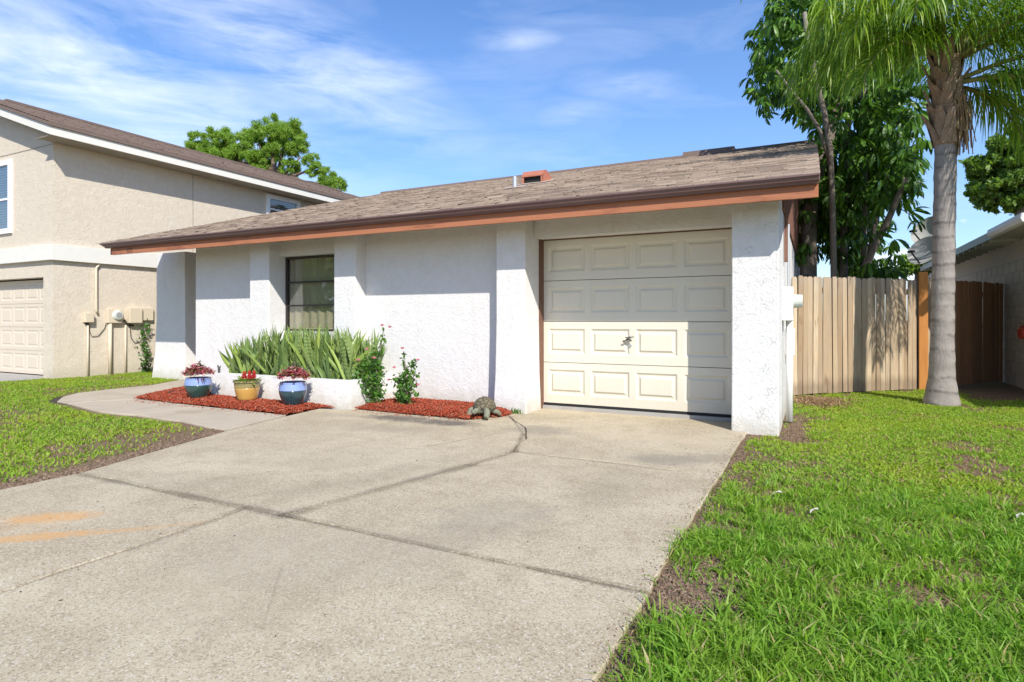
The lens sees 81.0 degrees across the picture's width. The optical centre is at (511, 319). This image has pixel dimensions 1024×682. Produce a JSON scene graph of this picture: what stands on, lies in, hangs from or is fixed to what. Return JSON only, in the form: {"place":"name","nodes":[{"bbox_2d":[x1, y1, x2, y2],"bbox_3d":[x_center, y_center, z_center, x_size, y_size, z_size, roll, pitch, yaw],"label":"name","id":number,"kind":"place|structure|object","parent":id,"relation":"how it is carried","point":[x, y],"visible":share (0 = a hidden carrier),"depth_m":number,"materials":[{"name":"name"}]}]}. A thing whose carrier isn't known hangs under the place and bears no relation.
{"place":"outdoors","nodes":[
{"label":"outdoors","id":0,"kind":"place"},
{"bbox_2d":[0,371,47,381],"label":"neighbour driveway","id":1,"kind":"structure","parent":0,"point":[8,376],"depth_m":11.63,"materials":[{"name":"grey concrete"}]},
{"bbox_2d":[0,371,202,482],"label":"lawn grass","id":2,"kind":"structure","parent":0,"point":[39,398],"depth_m":6.34,"materials":[{"name":"green plant"}]},
{"bbox_2d":[10,432,726,636],"bbox_3d":[-0.760,1.095,4.364,3.894,0.003,4.681,0,0,27],"label":"leaf debris","id":3,"kind":"object","parent":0,"point":[315,522],"visible":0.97,"depth_m":3.56,"materials":[{"name":"brown plant"}]},
{"bbox_2d":[0,405,746,681],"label":"driveway","id":4,"kind":"structure","parent":0,"point":[471,584],"depth_m":2.88,"materials":[{"name":"concrete"}]},
{"bbox_2d":[354,396,511,419],"bbox_3d":[-0.909,1.065,7.298,1.980,0.054,0.990,0,0,27],"label":"mulch bed","id":5,"kind":"object","parent":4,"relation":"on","point":[427,410],"visible":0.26,"depth_m":6.96,"materials":[{"name":"red wood"}]},
{"bbox_2d":[351,324,391,402],"bbox_3d":[-1.760,0.577,7.520,0.574,1.050,0.309,0,0,27],"label":"rose bush","id":6,"kind":"object","parent":5,"relation":"on","point":[374,375],"visible":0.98,"depth_m":7.48,"materials":[{"name":"green plant"}]},
{"bbox_2d":[385,347,419,404],"bbox_3d":[-1.339,0.717,7.379,0.502,0.771,0.320,0,0,27],"label":"rose bush","id":7,"kind":"object","parent":5,"relation":"on","point":[403,394],"visible":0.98,"depth_m":7.33,"materials":[{"name":"green plant"}]},
{"bbox_2d":[466,396,500,418],"bbox_3d":[-0.330,0.972,6.675,0.304,0.228,0.368,0,0,35],"label":"turtle statue","id":8,"kind":"object","parent":5,"relation":"on","point":[486,405],"visible":0.97,"depth_m":6.61,"materials":[{"name":"grey stone"}]},
{"bbox_2d":[511,407,522,413],"bbox_3d":[0.064,1.061,7.011,0.157,0.074,0.053,0,0,27],"label":"weed","id":9,"kind":"object","parent":4,"relation":"on","point":[515,411],"visible":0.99,"depth_m":7.01,"materials":[{"name":"green plant"}]},
{"bbox_2d":[560,436,742,681],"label":"scattered grit","id":10,"kind":"object","parent":4,"relation":"on","point":[665,547],"visible":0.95,"depth_m":2.84,"materials":[{"name":"brown soil"}]},
{"bbox_2d":[0,359,1023,681],"bbox_3d":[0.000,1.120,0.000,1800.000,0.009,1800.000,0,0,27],"label":"ground","id":11,"kind":"structure","parent":0,"point":[996,389],"depth_m":4.67,"materials":[{"name":"green plant"}]},
{"bbox_2d":[0,375,217,484],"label":"dry thatch","id":12,"kind":"object","parent":11,"relation":"on","point":[85,438],"visible":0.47,"depth_m":5.61,"materials":[{"name":"plant"}]},
{"bbox_2d":[0,428,223,489],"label":"soil clods","id":13,"kind":"object","parent":11,"relation":"on","point":[81,468],"visible":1,"depth_m":4.69,"materials":[{"name":"brown soil"}]},
{"bbox_2d":[27,379,319,431],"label":"walkway","id":14,"kind":"structure","parent":11,"relation":"on","point":[111,401],"depth_m":7.35,"materials":[{"name":"concrete"}]},
{"bbox_2d":[127,400,469,421],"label":"spilled chips","id":15,"kind":"object","parent":14,"relation":"on","point":[265,413],"visible":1,"depth_m":7.24,"materials":[{"name":"red wood"}]},
{"bbox_2d":[0,99,358,378],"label":"tan house","id":16,"kind":"structure","parent":11,"relation":"on","point":[76,300],"depth_m":12.10,"materials":[{"name":"paint"}]},
{"bbox_2d":[0,159,12,234],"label":"window","id":17,"kind":"structure","parent":16,"relation":"in","point":[6,166],"depth_m":12.03,"materials":[{"name":"white plastic"}]},
{"bbox_2d":[0,280,42,374],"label":"garage door","id":18,"kind":"structure","parent":16,"relation":"in","point":[21,317],"depth_m":12.13,"materials":[{"name":"beige metal"}]},
{"bbox_2d":[136,318,153,371],"bbox_3d":[-7.788,0.545,12.776,0.136,1.166,0.542,0,0,27],"label":"climbing vine","id":19,"kind":"object","parent":16,"relation":"attached to","point":[143,344],"visible":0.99,"depth_m":12.75,"materials":[{"name":"green plant"}]},
{"bbox_2d":[266,193,299,213],"bbox_3d":[-6.157,-2.727,16.158,0.045,1.150,1.140,0,0,27],"label":"window","id":20,"kind":"structure","parent":16,"relation":"in","point":[274,203],"depth_m":16.03,"materials":[{"name":"glass"}]},
{"bbox_2d":[134,386,335,414],"bbox_3d":[-3.838,1.070,8.396,3.840,0.044,1.590,0,0,27],"label":"mulch bed","id":21,"kind":"object","parent":11,"relation":"on","point":[243,407],"visible":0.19,"depth_m":7.36,"materials":[{"name":"red wood"}]},
{"bbox_2d":[181,360,216,397],"bbox_3d":[-4.215,0.798,8.069,0.486,0.519,0.470,0,0,27],"label":"potted plant","id":22,"kind":"object","parent":21,"relation":"on","point":[198,387],"visible":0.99,"depth_m":7.96,"materials":[{"name":"pink plant"}]},
{"bbox_2d":[232,370,262,400],"bbox_3d":[-3.449,0.852,7.811,0.407,0.412,0.396,0,0,11],"label":"potted plant","id":23,"kind":"object","parent":21,"relation":"on","point":[246,387],"visible":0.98,"depth_m":7.71,"materials":[{"name":"yellow plant"}]},
{"bbox_2d":[273,362,310,406],"bbox_3d":[-2.690,0.790,7.363,0.471,0.536,0.485,0,0,27],"label":"potted plant","id":24,"kind":"object","parent":21,"relation":"on","point":[294,392],"visible":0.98,"depth_m":7.26,"materials":[{"name":"pink plant"}]},
{"bbox_2d":[183,112,348,191],"bbox_3d":[-15.582,-5.823,37.136,14.080,13.847,2.963,0,0,27],"label":"tree","id":25,"kind":"object","parent":11,"relation":"on","point":[269,153],"visible":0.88,"depth_m":36.12,"materials":[{"name":"green leaf"},{"name":"bark"}]},
{"bbox_2d":[211,372,395,409],"bbox_3d":[-2.922,0.951,8.325,2.600,0.395,0.910,0,0,27],"label":"planter box","id":26,"kind":"object","parent":11,"relation":"on","point":[340,394],"visible":0.48,"depth_m":7.65,"materials":[{"name":"white paint"}]},
{"bbox_2d":[218,322,387,379],"bbox_3d":[-2.897,0.419,8.354,2.626,0.811,1.154,0,0,21],"label":"snake plant","id":27,"kind":"object","parent":26,"relation":"on","point":[322,355],"visible":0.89,"depth_m":8.03,"materials":[{"name":"green plant"}]},
{"bbox_2d":[96,139,819,435],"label":"white house","id":28,"kind":"structure","parent":11,"relation":"on","point":[508,292],"depth_m":7.30,"materials":[{"name":"paint"}]},
{"bbox_2d":[286,254,333,330],"bbox_3d":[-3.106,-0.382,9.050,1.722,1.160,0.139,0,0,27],"label":"window","id":29,"kind":"structure","parent":28,"relation":"in","point":[309,279],"depth_m":9.06,"materials":[{"name":"glass"}]},
{"bbox_2d":[544,229,731,417],"bbox_3d":[1.403,0.037,6.968,2.265,2.042,0.095,0,0,27],"label":"garage door","id":30,"kind":"structure","parent":28,"relation":"in","point":[692,389],"depth_m":6.93,"materials":[{"name":"beige metal"}]},
{"bbox_2d":[605,405,824,681],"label":"soil clods","id":31,"kind":"object","parent":11,"relation":"on","point":[673,593],"visible":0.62,"depth_m":2.52,"materials":[{"name":"brown soil"}]},
{"bbox_2d":[579,465,1023,681],"bbox_3d":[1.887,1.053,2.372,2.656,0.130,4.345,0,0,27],"label":"lawn grass","id":32,"kind":"structure","parent":11,"relation":"on","point":[698,662],"depth_m":2.31,"materials":[{"name":"green plant"}]},
{"bbox_2d":[608,393,1023,681],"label":"dry thatch","id":33,"kind":"object","parent":11,"relation":"on","point":[921,595],"visible":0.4,"depth_m":4.17,"materials":[{"name":"plant"}]},
{"bbox_2d":[793,394,868,413],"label":"dry palm litter","id":34,"kind":"object","parent":11,"relation":"on","point":[817,401],"visible":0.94,"depth_m":7.99,"materials":[{"name":"plant"}]},
{"bbox_2d":[739,0,932,349],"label":"umbrella tree","id":35,"kind":"object","parent":11,"relation":"on","point":[840,222],"visible":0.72,"depth_m":10.81,"materials":[{"name":"green plant"}]},
{"bbox_2d":[681,389,1023,631],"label":"short turf","id":36,"kind":"structure","parent":11,"relation":"on","point":[983,419],"depth_m":5.11,"materials":[{"name":"green plant"}]},
{"bbox_2d":[792,275,916,394],"bbox_3d":[5.279,0.222,9.193,2.468,1.765,0.077,0,0,-18],"label":"wooden fence","id":37,"kind":"object","parent":11,"relation":"on","point":[829,354],"visible":0.98,"depth_m":9.15,"materials":[{"name":"brown wood"}]},
{"bbox_2d":[740,0,1023,405],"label":"palm tree","id":38,"kind":"object","parent":11,"relation":"on","point":[949,124],"visible":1,"depth_m":7.83,"materials":[{"name":"green plant"}]},
{"bbox_2d":[896,253,931,358],"bbox_3d":[11.323,-0.458,16.692,1.103,3.112,0.683,0,0,27],"label":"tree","id":39,"kind":"object","parent":11,"relation":"on","point":[913,268],"visible":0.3,"depth_m":16.64,"materials":[{"name":"green plant"}]},
{"bbox_2d":[918,272,927,389],"bbox_3d":[6.548,0.193,9.554,0.120,1.910,0.120,0,0,27],"label":"fence post","id":40,"kind":"object","parent":11,"relation":"on","point":[922,328],"visible":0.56,"depth_m":9.51,"materials":[{"name":"orange wood"}]},
{"bbox_2d":[928,277,1002,385],"bbox_3d":[7.733,0.204,10.213,2.428,1.801,0.086,0,0,-28],"label":"wooden fence","id":41,"kind":"object","parent":11,"relation":"on","point":[979,350],"visible":0.62,"depth_m":10.35,"materials":[{"name":"brown wood"}]},
{"bbox_2d":[920,213,1023,388],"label":"beige house","id":42,"kind":"structure","parent":11,"relation":"on","point":[995,254],"depth_m":10.45,"materials":[{"name":"beige paint"}]},
{"bbox_2d":[1016,322,1023,338],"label":"red hose reel","id":43,"kind":"object","parent":42,"relation":"attached to","point":[1020,331],"visible":1,"depth_m":9.55,"materials":[{"name":"plastic"}]},
{"bbox_2d":[958,122,1023,215],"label":"oak tree","id":44,"kind":"object","parent":11,"relation":"on","point":[993,185],"visible":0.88,"depth_m":18.76,"materials":[{"name":"green plant"}]},
{"bbox_2d":[0,0,1023,299],"label":"sky","id":45,"kind":"structure","parent":0,"point":[390,95],"materials":[{"name":"blue"}]},
{"bbox_2d":[907,236,932,265],"bbox_3d":[7.265,-1.119,10.603,0.513,0.725,0.512,0,0,27],"label":"satellite dish","id":46,"kind":"object","parent":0,"point":[919,251],"visible":0.78,"depth_m":10.68,"materials":[{"name":"grey metal"}]},
{"bbox_2d":[909,216,932,241],"bbox_3d":[7.523,-1.529,10.939,0.515,0.725,0.508,0,0,27],"label":"satellite dish","id":47,"kind":"object","parent":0,"point":[917,235],"visible":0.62,"depth_m":11.02,"materials":[{"name":"white metal"}]}
]}

